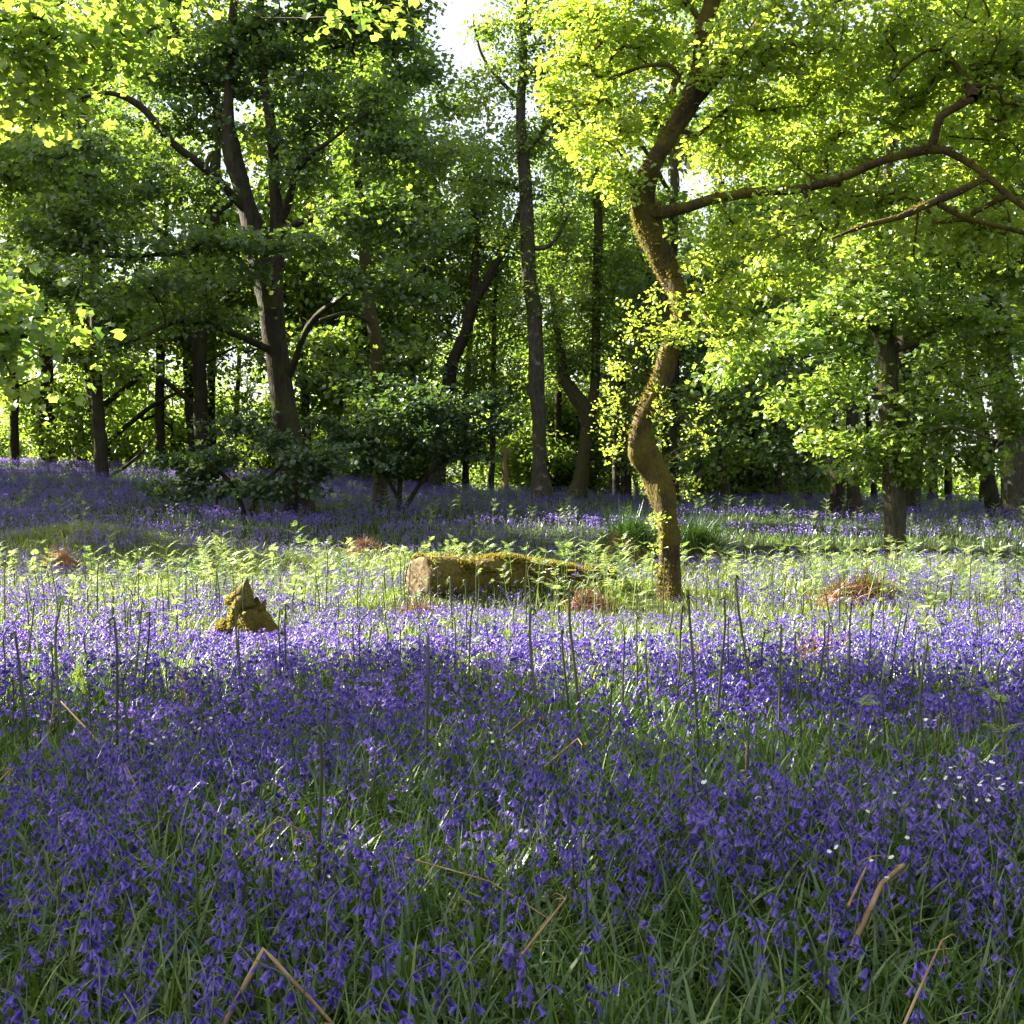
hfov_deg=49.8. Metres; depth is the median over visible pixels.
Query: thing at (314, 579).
bracken
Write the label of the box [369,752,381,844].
bracken
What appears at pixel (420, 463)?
hazel bush
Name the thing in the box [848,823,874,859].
bluebell
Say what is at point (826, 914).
bluebell
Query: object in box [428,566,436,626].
bracken
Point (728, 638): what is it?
bracken
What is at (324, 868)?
bluebell
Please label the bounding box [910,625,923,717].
bracken
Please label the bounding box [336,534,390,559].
dead bracken heap
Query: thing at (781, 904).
bluebell
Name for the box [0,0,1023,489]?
sky
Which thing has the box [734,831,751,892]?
bluebell
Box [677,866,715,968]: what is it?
bluebell
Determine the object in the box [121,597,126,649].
bracken
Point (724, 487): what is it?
beech tree
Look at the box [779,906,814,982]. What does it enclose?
bluebell
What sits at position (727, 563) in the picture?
bracken
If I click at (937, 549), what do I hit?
bracken
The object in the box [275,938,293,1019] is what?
bluebell
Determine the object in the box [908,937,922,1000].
bluebell
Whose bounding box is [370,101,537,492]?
lime tree
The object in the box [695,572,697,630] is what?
bracken
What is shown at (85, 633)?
bracken
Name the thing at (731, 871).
bluebell
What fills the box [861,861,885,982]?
bluebell
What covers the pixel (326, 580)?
bracken
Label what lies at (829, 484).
hazel bush
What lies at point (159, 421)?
beech tree
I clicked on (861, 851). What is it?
bluebell
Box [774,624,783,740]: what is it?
bracken
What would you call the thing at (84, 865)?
bluebell
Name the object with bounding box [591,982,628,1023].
bluebell
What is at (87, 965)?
bluebell
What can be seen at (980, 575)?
bracken
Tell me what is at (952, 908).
bluebell
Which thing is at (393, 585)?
bracken
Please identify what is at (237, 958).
bluebell
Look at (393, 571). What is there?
bracken
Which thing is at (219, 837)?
bluebell
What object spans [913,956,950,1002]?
bluebell
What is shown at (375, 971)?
bluebell
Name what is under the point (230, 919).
bluebell
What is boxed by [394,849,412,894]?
bluebell
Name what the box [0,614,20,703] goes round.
bracken
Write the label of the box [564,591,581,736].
bracken
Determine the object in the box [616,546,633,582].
bracken
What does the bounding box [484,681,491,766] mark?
bracken
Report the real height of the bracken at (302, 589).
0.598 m
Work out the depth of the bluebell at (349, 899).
3.14 m
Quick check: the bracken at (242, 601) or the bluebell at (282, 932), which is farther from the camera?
the bracken at (242, 601)
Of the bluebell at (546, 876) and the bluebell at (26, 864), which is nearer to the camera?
the bluebell at (546, 876)
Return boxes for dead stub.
[500,447,508,493]
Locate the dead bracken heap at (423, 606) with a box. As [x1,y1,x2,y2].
[387,595,446,622]
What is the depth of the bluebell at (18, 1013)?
2.45 m
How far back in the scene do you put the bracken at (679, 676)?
6.55 m
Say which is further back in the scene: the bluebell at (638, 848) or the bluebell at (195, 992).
the bluebell at (638, 848)
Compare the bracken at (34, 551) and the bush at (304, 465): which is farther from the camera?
the bush at (304, 465)
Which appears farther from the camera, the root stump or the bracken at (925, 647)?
the root stump
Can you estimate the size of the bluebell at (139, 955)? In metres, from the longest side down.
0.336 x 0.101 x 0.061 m
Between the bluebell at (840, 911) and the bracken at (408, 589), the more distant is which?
the bracken at (408, 589)
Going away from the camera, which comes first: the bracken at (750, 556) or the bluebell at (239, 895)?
the bluebell at (239, 895)
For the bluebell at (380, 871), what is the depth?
3.57 m
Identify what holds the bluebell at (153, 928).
on the ground at (446, 596)
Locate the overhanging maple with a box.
[0,0,436,415]
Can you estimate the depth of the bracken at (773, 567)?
15.67 m
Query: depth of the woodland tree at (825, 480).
51.29 m
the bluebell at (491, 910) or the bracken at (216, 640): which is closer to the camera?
the bluebell at (491, 910)
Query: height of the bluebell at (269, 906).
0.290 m
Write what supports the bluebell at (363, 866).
on the ground at (446, 596)
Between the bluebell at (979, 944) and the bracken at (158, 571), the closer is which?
the bluebell at (979, 944)
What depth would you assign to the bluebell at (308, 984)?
2.54 m
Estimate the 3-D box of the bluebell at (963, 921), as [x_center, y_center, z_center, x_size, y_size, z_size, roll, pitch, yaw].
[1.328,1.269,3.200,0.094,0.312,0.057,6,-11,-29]
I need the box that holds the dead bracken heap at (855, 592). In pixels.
[788,575,897,618]
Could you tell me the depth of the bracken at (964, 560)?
15.15 m
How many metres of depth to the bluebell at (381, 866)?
3.21 m
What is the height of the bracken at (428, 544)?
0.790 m
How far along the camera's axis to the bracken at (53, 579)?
11.91 m
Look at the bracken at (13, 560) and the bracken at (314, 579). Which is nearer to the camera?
the bracken at (314, 579)
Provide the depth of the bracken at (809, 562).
12.37 m
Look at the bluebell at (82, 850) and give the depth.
3.23 m
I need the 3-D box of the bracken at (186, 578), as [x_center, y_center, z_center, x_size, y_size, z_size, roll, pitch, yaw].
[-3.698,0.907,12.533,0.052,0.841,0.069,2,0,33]
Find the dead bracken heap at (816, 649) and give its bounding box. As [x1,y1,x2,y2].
[777,628,861,672]
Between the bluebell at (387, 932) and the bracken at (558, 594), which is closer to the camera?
the bluebell at (387, 932)
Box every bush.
[0,413,37,464]
[31,357,165,469]
[131,406,369,517]
[165,381,260,472]
[216,384,311,475]
[260,395,395,458]
[299,371,528,513]
[301,400,388,481]
[385,396,510,488]
[455,439,530,492]
[470,390,609,493]
[524,408,656,496]
[652,413,730,499]
[668,386,865,500]
[771,409,864,500]
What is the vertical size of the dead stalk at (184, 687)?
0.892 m
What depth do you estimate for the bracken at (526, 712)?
4.65 m
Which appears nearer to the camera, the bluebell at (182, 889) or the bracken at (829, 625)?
the bluebell at (182, 889)
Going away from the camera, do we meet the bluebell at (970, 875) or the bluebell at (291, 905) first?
the bluebell at (291, 905)
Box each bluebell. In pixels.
[0,858,23,894]
[0,988,28,1023]
[0,997,16,1023]
[2,957,39,1023]
[7,898,26,951]
[12,950,54,1016]
[14,873,40,939]
[15,851,33,897]
[19,889,50,1021]
[23,856,46,895]
[24,1007,53,1023]
[28,840,54,910]
[29,893,82,1015]
[31,859,42,904]
[40,858,58,901]
[40,875,56,930]
[52,856,71,908]
[54,993,71,1023]
[57,848,88,959]
[57,853,94,954]
[57,893,87,976]
[61,985,89,1023]
[74,842,100,885]
[76,831,124,908]
[76,917,86,967]
[77,942,100,1022]
[78,834,110,894]
[79,924,98,979]
[80,886,104,1014]
[80,921,115,976]
[86,958,116,1023]
[87,878,106,928]
[88,880,129,991]
[92,834,116,882]
[93,971,115,1023]
[94,847,112,901]
[94,882,112,956]
[95,886,108,926]
[96,946,120,995]
[102,830,136,900]
[104,871,132,936]
[105,840,126,899]
[106,851,146,919]
[106,854,142,927]
[107,966,138,1011]
[117,859,161,950]
[123,945,154,1003]
[125,860,145,898]
[131,933,157,1015]
[139,980,161,1023]
[140,853,166,906]
[142,838,154,885]
[144,948,170,1015]
[147,881,174,971]
[151,924,173,967]
[154,907,190,983]
[160,848,192,932]
[170,864,203,948]
[171,909,196,999]
[184,973,202,1021]
[185,843,209,929]
[188,877,233,927]
[193,980,222,1023]
[195,917,230,1006]
[195,999,233,1023]
[199,939,233,990]
[199,973,262,1023]
[201,966,224,1023]
[204,974,224,1018]
[210,877,237,915]
[212,831,238,889]
[212,837,246,943]
[213,821,231,898]
[214,900,252,962]
[214,909,240,950]
[215,861,232,919]
[216,952,267,1020]
[221,944,261,1009]
[223,873,257,934]
[223,898,245,938]
[225,868,251,922]
[228,1005,245,1023]
[230,848,253,879]
[232,894,259,962]
[242,958,291,1023]
[243,842,281,907]
[248,888,271,935]
[248,943,268,1000]
[250,964,302,1023]
[253,865,268,916]
[263,862,282,946]
[264,836,292,917]
[264,839,283,908]
[265,883,284,939]
[267,925,293,980]
[270,920,297,958]
[274,860,317,952]
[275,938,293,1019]
[279,850,310,947]
[279,863,323,942]
[279,895,303,944]
[281,874,291,923]
[284,906,305,969]
[286,934,310,981]
[289,871,311,952]
[293,969,322,1023]
[294,939,322,1023]
[301,853,316,886]
[301,918,317,961]
[304,872,313,917]
[304,966,342,1022]
[307,839,344,906]
[310,903,349,976]
[312,881,334,945]
[313,884,336,960]
[317,852,334,896]
[321,813,340,890]
[321,828,351,894]
[323,954,347,1020]
[324,886,346,1017]
[324,927,372,1021]
[328,881,367,937]
[329,831,375,901]
[329,945,351,1023]
[334,889,361,934]
[339,859,351,892]
[344,848,377,899]
[350,904,389,987]
[351,845,378,914]
[358,841,391,903]
[358,913,383,979]
[360,941,415,1021]
[365,894,377,972]
[367,834,385,891]
[372,895,406,1021]
[373,848,398,929]
[377,866,405,918]
[377,875,396,925]
[383,887,394,923]
[383,901,408,947]
[393,830,418,890]
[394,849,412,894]
[395,959,448,1023]
[397,872,412,909]
[399,1017,413,1023]
[400,851,425,936]
[403,840,413,890]
[415,926,440,979]
[417,841,444,908]
[430,926,455,1021]
[433,818,458,871]
[438,941,453,994]
[441,944,485,1023]
[445,876,487,932]
[448,1006,463,1023]
[456,906,474,965]
[463,862,481,906]
[476,832,504,940]
[476,833,502,916]
[482,897,505,977]
[486,934,524,1023]
[490,889,508,942]
[493,950,538,1012]
[495,837,514,885]
[502,900,513,941]
[503,896,526,1015]
[505,880,517,914]
[506,918,530,985]
[509,868,533,910]
[511,1018,528,1023]
[518,870,557,948]
[527,839,561,925]
[528,984,563,1023]
[539,851,550,916]
[556,827,579,891]
[558,850,580,931]
[570,852,588,930]
[578,877,598,949]
[580,825,607,903]
[580,923,604,1015]
[588,844,618,884]
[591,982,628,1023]
[604,865,644,941]
[605,824,641,904]
[607,883,621,928]
[616,833,672,915]
[622,853,646,908]
[622,875,644,948]
[624,855,651,912]
[626,895,639,940]
[631,834,654,904]
[633,905,661,1017]
[634,828,661,894]
[640,842,660,886]
[643,819,670,884]
[653,859,683,899]
[656,969,674,1023]
[661,856,673,917]
[671,848,692,910]
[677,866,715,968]
[693,845,726,913]
[699,928,729,1003]
[702,904,733,950]
[703,911,750,1018]
[704,818,735,902]
[706,863,721,920]
[707,842,732,930]
[709,922,734,998]
[718,858,753,916]
[720,833,735,875]
[724,829,753,919]
[733,865,764,906]
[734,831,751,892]
[747,885,789,978]
[747,917,773,979]
[750,824,776,907]
[761,852,787,911]
[769,888,793,962]
[774,927,791,984]
[777,990,797,1023]
[778,919,822,995]
[779,817,805,910]
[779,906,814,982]
[791,843,803,880]
[794,830,836,882]
[801,840,831,906]
[802,861,844,946]
[811,809,853,872]
[811,891,850,949]
[811,911,824,948]
[812,819,832,900]
[812,918,839,1010]
[822,948,865,1000]
[823,898,837,971]
[825,886,852,941]
[826,834,840,881]
[826,861,856,945]
[831,926,876,1023]
[835,896,872,953]
[835,999,856,1023]
[837,832,859,936]
[837,897,866,940]
[842,887,867,972]
[846,844,870,914]
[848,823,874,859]
[850,832,879,923]
[850,870,896,925]
[854,822,871,884]
[858,866,885,929]
[860,852,882,891]
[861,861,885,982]
[867,837,886,914]
[867,867,889,923]
[872,897,901,945]
[879,862,899,911]
[890,892,921,961]
[897,845,918,917]
[903,835,942,893]
[904,962,929,1023]
[907,859,921,889]
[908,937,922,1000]
[912,815,943,882]
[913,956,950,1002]
[917,829,946,882]
[918,869,933,902]
[922,867,940,926]
[924,828,953,916]
[930,861,958,943]
[935,841,961,894]
[936,850,967,892]
[939,868,967,923]
[939,972,968,1023]
[941,861,984,916]
[943,823,970,882]
[945,889,963,952]
[953,883,1002,957]
[955,905,975,955]
[957,895,981,980]
[959,823,987,872]
[961,824,995,901]
[961,924,989,970]
[963,866,992,904]
[963,1013,976,1023]
[964,839,985,902]
[965,825,991,897]
[968,848,987,951]
[973,854,999,921]
[977,954,998,1016]
[978,917,1013,981]
[979,862,996,934]
[981,900,1017,951]
[990,865,1020,906]
[991,954,1023,1022]
[993,890,1013,942]
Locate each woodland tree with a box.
[0,0,251,468]
[0,0,401,466]
[0,77,138,401]
[177,0,467,478]
[203,11,547,482]
[255,263,417,453]
[284,91,458,407]
[423,288,548,491]
[446,137,681,466]
[459,209,640,426]
[499,173,707,492]
[581,325,678,494]
[622,0,867,494]
[682,0,1023,514]
[693,158,875,499]
[767,162,934,495]
[768,355,869,443]
[775,0,1023,466]
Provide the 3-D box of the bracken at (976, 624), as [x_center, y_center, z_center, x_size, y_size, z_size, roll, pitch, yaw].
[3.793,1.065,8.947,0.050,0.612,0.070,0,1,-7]
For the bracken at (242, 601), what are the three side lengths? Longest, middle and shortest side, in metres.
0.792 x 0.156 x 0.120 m
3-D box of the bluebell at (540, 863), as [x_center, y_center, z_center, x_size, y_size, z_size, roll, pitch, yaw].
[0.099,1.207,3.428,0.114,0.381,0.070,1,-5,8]
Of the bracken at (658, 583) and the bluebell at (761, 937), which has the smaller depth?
the bluebell at (761, 937)
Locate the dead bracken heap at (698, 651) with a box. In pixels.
[671,640,717,664]
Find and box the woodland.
[0,330,1000,500]
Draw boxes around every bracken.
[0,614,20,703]
[4,561,7,620]
[6,631,28,763]
[8,548,19,584]
[9,676,17,752]
[20,576,33,666]
[21,573,31,610]
[24,539,49,574]
[25,603,34,668]
[29,549,38,596]
[32,595,66,772]
[33,558,55,591]
[35,539,88,579]
[40,558,49,620]
[45,643,53,742]
[48,552,59,624]
[57,611,103,680]
[63,574,84,624]
[64,588,76,654]
[84,545,91,582]
[86,577,98,621]
[88,682,96,749]
[94,573,121,624]
[97,561,103,622]
[102,616,118,754]
[103,529,120,565]
[108,620,112,662]
[110,590,115,640]
[116,655,142,762]
[121,580,134,641]
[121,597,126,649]
[126,595,138,639]
[127,569,145,610]
[132,595,155,627]
[133,601,146,720]
[134,552,138,605]
[139,611,149,726]
[153,668,158,726]
[154,569,166,616]
[155,573,159,614]
[157,583,182,647]
[157,587,167,631]
[160,559,169,611]
[160,640,168,699]
[165,558,182,584]
[184,573,203,597]
[185,555,188,610]
[195,568,214,590]
[196,699,205,764]
[199,558,214,594]
[206,562,215,595]
[210,638,217,686]
[215,563,219,616]
[216,551,227,620]
[217,569,243,594]
[229,559,249,583]
[229,579,239,675]
[230,538,238,556]
[238,626,245,713]
[241,574,250,629]
[253,553,271,579]
[270,546,280,590]
[275,558,282,600]
[278,610,283,674]
[280,574,314,626]
[280,587,294,626]
[281,551,303,585]
[284,605,289,695]
[290,575,308,613]
[307,724,324,899]
[312,565,328,614]
[313,560,326,622]
[325,551,327,627]
[326,700,335,782]
[332,592,342,636]
[341,556,350,594]
[352,625,356,678]
[354,564,361,626]
[355,605,374,671]
[359,578,363,620]
[362,564,379,587]
[363,548,370,582]
[366,626,377,666]
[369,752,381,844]
[372,563,393,600]
[376,613,388,660]
[378,576,388,639]
[387,565,399,587]
[389,553,396,618]
[395,546,408,595]
[397,548,406,603]
[400,629,403,680]
[401,577,428,634]
[406,563,411,620]
[419,621,430,665]
[420,633,428,766]
[426,536,434,554]
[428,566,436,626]
[432,558,438,607]
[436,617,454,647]
[446,576,452,644]
[451,617,455,679]
[461,579,467,671]
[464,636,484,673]
[466,602,478,707]
[475,564,477,618]
[476,568,480,629]
[483,619,491,656]
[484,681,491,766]
[489,579,495,616]
[510,607,515,648]
[521,577,527,624]
[521,711,533,775]
[523,558,533,616]
[525,542,528,608]
[528,607,542,749]
[537,547,553,594]
[540,581,571,632]
[552,583,559,627]
[558,573,559,612]
[558,629,571,730]
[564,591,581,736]
[565,542,576,593]
[571,574,583,614]
[578,584,585,636]
[583,533,609,562]
[583,575,595,615]
[589,558,598,596]
[597,586,603,626]
[607,683,616,756]
[610,570,622,628]
[610,616,630,720]
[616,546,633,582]
[624,589,662,617]
[630,541,649,567]
[634,584,636,615]
[634,616,640,712]
[644,617,660,726]
[652,559,654,617]
[656,552,662,616]
[661,646,684,717]
[662,558,667,620]
[667,601,676,641]
[677,605,687,709]
[679,578,690,620]
[686,590,698,745]
[695,549,717,583]
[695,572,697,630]
[702,549,712,583]
[704,622,722,659]
[705,561,708,620]
[707,578,711,610]
[708,597,717,636]
[715,597,725,737]
[718,571,743,608]
[722,550,736,589]
[727,573,738,628]
[727,617,732,680]
[731,574,752,700]
[736,562,751,587]
[745,544,755,583]
[746,710,757,797]
[747,582,758,610]
[759,556,785,590]
[759,629,771,690]
[772,561,775,609]
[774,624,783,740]
[776,564,800,584]
[781,543,794,568]
[782,572,788,612]
[792,563,797,604]
[794,631,803,747]
[796,572,819,617]
[797,587,819,615]
[798,541,808,576]
[799,586,813,628]
[808,561,811,609]
[810,598,814,638]
[817,620,825,698]
[821,593,833,639]
[824,709,833,798]
[827,552,843,582]
[827,623,831,686]
[828,694,883,762]
[830,568,843,636]
[835,570,842,604]
[839,562,847,621]
[840,591,851,616]
[841,548,847,608]
[848,602,855,683]
[851,544,870,570]
[855,566,891,598]
[861,547,871,574]
[868,612,874,689]
[874,548,887,578]
[874,576,885,611]
[877,572,881,611]
[880,537,903,574]
[880,576,884,649]
[880,659,892,756]
[889,605,903,685]
[893,558,911,577]
[893,582,912,645]
[896,596,907,640]
[900,553,902,604]
[905,642,938,680]
[908,600,940,639]
[909,643,927,788]
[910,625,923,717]
[914,685,925,769]
[916,567,957,633]
[918,596,939,668]
[920,576,934,621]
[929,563,940,608]
[929,626,941,685]
[930,712,949,813]
[933,536,946,569]
[933,546,946,587]
[939,555,956,602]
[942,578,946,621]
[943,563,954,601]
[943,670,954,752]
[948,553,960,573]
[953,545,985,584]
[956,548,969,577]
[967,555,986,602]
[967,682,977,753]
[968,556,973,625]
[970,579,996,604]
[971,562,992,603]
[973,575,1007,624]
[973,591,980,637]
[976,606,983,657]
[977,619,991,690]
[978,686,1023,798]
[985,545,1012,576]
[991,632,1023,752]
[994,587,1001,650]
[995,558,1015,602]
[995,574,1006,621]
[1003,579,1005,627]
[1012,568,1023,605]
[1021,647,1023,687]
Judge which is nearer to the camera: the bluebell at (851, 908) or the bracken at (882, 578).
the bluebell at (851, 908)
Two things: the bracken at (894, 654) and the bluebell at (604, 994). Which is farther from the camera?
the bracken at (894, 654)
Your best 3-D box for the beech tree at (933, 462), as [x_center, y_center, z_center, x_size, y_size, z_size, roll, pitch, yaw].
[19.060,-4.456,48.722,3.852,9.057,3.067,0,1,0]
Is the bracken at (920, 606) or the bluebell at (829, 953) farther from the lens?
the bracken at (920, 606)
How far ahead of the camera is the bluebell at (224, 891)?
3.39 m
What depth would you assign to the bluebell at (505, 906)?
3.18 m
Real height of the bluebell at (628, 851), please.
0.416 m
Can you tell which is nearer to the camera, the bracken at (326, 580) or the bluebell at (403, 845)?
the bluebell at (403, 845)
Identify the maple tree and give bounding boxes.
[0,0,188,481]
[0,0,485,516]
[684,12,1023,560]
[897,67,1023,519]
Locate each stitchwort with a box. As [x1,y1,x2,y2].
[519,828,531,912]
[827,849,864,911]
[834,845,855,912]
[869,859,877,952]
[884,877,901,977]
[887,855,893,935]
[892,791,897,846]
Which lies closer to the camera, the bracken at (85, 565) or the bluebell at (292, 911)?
the bluebell at (292, 911)
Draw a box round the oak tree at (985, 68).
[513,0,1023,602]
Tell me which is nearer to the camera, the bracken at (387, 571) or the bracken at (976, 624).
the bracken at (976, 624)
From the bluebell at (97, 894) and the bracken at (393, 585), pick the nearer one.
the bluebell at (97, 894)
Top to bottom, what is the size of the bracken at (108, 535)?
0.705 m
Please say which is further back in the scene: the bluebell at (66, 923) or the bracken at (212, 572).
the bracken at (212, 572)
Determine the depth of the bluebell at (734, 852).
3.50 m
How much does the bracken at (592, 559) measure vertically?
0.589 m
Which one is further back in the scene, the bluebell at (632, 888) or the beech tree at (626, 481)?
the beech tree at (626, 481)
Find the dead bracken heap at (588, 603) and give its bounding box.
[556,580,624,616]
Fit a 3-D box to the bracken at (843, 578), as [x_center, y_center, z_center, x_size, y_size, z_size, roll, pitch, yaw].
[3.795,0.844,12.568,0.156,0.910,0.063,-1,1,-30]
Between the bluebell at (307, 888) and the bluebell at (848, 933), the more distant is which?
the bluebell at (307, 888)
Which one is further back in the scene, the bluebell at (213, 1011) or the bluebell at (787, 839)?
the bluebell at (787, 839)
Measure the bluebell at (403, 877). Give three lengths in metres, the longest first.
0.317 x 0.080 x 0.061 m
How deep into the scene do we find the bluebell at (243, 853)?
3.47 m
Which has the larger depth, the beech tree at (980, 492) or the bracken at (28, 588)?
the beech tree at (980, 492)
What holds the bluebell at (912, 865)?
on the ground at (446, 596)
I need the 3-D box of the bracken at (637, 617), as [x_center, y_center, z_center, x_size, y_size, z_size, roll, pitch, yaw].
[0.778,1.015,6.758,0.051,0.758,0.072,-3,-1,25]
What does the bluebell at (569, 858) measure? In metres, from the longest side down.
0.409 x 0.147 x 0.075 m
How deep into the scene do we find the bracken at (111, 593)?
9.59 m
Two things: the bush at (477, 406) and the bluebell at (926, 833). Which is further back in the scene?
the bush at (477, 406)
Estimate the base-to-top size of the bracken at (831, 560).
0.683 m
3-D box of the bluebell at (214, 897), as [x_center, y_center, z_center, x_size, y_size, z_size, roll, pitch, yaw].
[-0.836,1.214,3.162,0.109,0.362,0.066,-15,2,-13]
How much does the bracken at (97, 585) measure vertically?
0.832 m
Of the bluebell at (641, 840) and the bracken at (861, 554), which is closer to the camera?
the bluebell at (641, 840)
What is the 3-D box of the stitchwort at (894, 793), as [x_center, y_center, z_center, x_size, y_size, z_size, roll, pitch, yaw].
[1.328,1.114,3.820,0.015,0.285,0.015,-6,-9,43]
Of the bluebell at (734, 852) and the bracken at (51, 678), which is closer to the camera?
the bluebell at (734, 852)
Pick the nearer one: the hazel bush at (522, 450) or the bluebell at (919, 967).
the bluebell at (919, 967)
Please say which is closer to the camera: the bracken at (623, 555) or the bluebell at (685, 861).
the bluebell at (685, 861)
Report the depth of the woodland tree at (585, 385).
76.12 m
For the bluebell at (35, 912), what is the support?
on the ground at (446, 596)
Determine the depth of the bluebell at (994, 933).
3.04 m
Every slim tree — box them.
[0,190,77,465]
[2,214,135,461]
[103,228,175,469]
[132,180,262,454]
[207,229,266,473]
[286,224,389,396]
[290,197,428,481]
[349,116,468,485]
[405,160,523,488]
[440,159,556,489]
[475,219,626,494]
[549,162,696,495]
[677,160,796,482]
[713,113,842,500]
[808,315,877,499]
[916,262,963,501]
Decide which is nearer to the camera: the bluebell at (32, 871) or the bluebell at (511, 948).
the bluebell at (511, 948)
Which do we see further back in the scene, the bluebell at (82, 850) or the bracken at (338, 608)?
the bracken at (338, 608)
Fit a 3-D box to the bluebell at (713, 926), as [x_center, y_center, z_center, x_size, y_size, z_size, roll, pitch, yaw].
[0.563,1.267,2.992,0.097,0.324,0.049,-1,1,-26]
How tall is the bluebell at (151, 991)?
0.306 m
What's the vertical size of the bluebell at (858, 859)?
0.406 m
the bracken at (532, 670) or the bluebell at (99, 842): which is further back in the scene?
the bracken at (532, 670)
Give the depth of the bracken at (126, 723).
5.20 m
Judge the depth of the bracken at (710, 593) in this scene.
12.28 m
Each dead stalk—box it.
[0,767,16,783]
[45,696,102,750]
[117,763,161,840]
[165,673,183,727]
[173,666,191,724]
[202,816,314,896]
[222,947,334,1023]
[405,857,564,933]
[475,707,549,758]
[494,738,589,809]
[517,892,566,960]
[744,742,752,799]
[847,855,886,907]
[849,863,904,949]
[903,934,957,1023]
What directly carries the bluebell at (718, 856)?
on the ground at (446, 596)
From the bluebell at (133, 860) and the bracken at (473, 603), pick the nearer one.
the bluebell at (133, 860)
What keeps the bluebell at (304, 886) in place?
on the ground at (446, 596)
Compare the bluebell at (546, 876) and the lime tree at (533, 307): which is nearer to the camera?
the bluebell at (546, 876)
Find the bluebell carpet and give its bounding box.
[0,457,1023,1023]
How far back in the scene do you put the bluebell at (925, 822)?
3.56 m
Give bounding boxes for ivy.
[481,0,826,461]
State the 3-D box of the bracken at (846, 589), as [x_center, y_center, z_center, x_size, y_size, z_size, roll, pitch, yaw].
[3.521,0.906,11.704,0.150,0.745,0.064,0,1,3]
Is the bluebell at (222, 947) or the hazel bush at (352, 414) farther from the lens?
the hazel bush at (352, 414)
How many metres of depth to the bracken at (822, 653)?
7.06 m
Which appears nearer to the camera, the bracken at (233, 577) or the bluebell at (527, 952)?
the bluebell at (527, 952)
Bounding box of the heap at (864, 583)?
[830,564,911,606]
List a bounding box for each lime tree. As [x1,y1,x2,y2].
[291,38,446,507]
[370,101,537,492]
[429,0,603,505]
[527,45,665,502]
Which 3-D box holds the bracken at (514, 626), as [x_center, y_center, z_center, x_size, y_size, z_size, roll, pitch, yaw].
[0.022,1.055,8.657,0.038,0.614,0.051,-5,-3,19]
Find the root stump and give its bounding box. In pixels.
[188,578,292,647]
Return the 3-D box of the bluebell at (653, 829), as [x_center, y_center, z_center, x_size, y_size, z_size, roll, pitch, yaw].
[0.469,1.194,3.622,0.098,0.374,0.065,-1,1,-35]
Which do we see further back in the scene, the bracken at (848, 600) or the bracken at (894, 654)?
the bracken at (848, 600)
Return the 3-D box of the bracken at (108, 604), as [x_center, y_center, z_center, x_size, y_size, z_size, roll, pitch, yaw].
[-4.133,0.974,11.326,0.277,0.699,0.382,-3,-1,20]
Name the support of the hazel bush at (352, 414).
on the ground at (446, 596)
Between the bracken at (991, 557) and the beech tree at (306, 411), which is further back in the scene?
the beech tree at (306, 411)
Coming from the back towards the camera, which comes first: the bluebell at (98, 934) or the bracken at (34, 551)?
the bracken at (34, 551)
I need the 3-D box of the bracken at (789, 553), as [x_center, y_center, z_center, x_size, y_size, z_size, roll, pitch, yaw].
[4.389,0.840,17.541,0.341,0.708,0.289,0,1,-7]
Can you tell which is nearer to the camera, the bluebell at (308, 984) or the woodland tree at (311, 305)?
the bluebell at (308, 984)
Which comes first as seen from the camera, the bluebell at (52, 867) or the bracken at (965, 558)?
the bluebell at (52, 867)
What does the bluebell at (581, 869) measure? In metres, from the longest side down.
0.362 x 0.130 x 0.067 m
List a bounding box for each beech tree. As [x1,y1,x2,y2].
[0,184,113,466]
[57,296,104,465]
[103,68,237,465]
[147,197,270,459]
[282,152,376,454]
[590,327,666,501]
[610,178,751,502]
[667,198,846,514]
[679,355,728,499]
[691,350,782,502]
[711,223,916,517]
[783,358,825,499]
[873,349,949,498]
[899,230,999,516]
[916,331,969,499]
[961,359,986,505]
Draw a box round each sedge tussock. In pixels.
[577,500,685,569]
[678,504,748,567]
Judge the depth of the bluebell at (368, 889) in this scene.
3.28 m
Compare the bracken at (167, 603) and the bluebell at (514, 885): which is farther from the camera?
the bracken at (167, 603)
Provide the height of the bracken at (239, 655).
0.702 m
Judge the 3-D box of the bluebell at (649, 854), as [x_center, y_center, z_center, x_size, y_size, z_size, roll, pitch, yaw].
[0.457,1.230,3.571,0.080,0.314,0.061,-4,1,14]
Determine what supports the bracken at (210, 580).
on the ground at (446, 596)
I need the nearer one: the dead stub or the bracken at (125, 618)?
the bracken at (125, 618)
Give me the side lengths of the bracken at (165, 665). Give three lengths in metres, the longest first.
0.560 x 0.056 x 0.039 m
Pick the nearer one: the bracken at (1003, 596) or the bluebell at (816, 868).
the bluebell at (816, 868)
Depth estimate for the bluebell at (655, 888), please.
3.49 m
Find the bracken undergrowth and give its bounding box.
[0,451,1023,627]
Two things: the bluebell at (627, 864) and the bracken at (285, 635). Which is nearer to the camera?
the bluebell at (627, 864)
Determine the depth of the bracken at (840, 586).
11.47 m
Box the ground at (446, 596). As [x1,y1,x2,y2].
[0,466,1023,1022]
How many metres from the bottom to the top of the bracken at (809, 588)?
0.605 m
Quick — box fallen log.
[405,552,618,595]
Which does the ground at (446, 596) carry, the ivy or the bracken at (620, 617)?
the bracken at (620, 617)

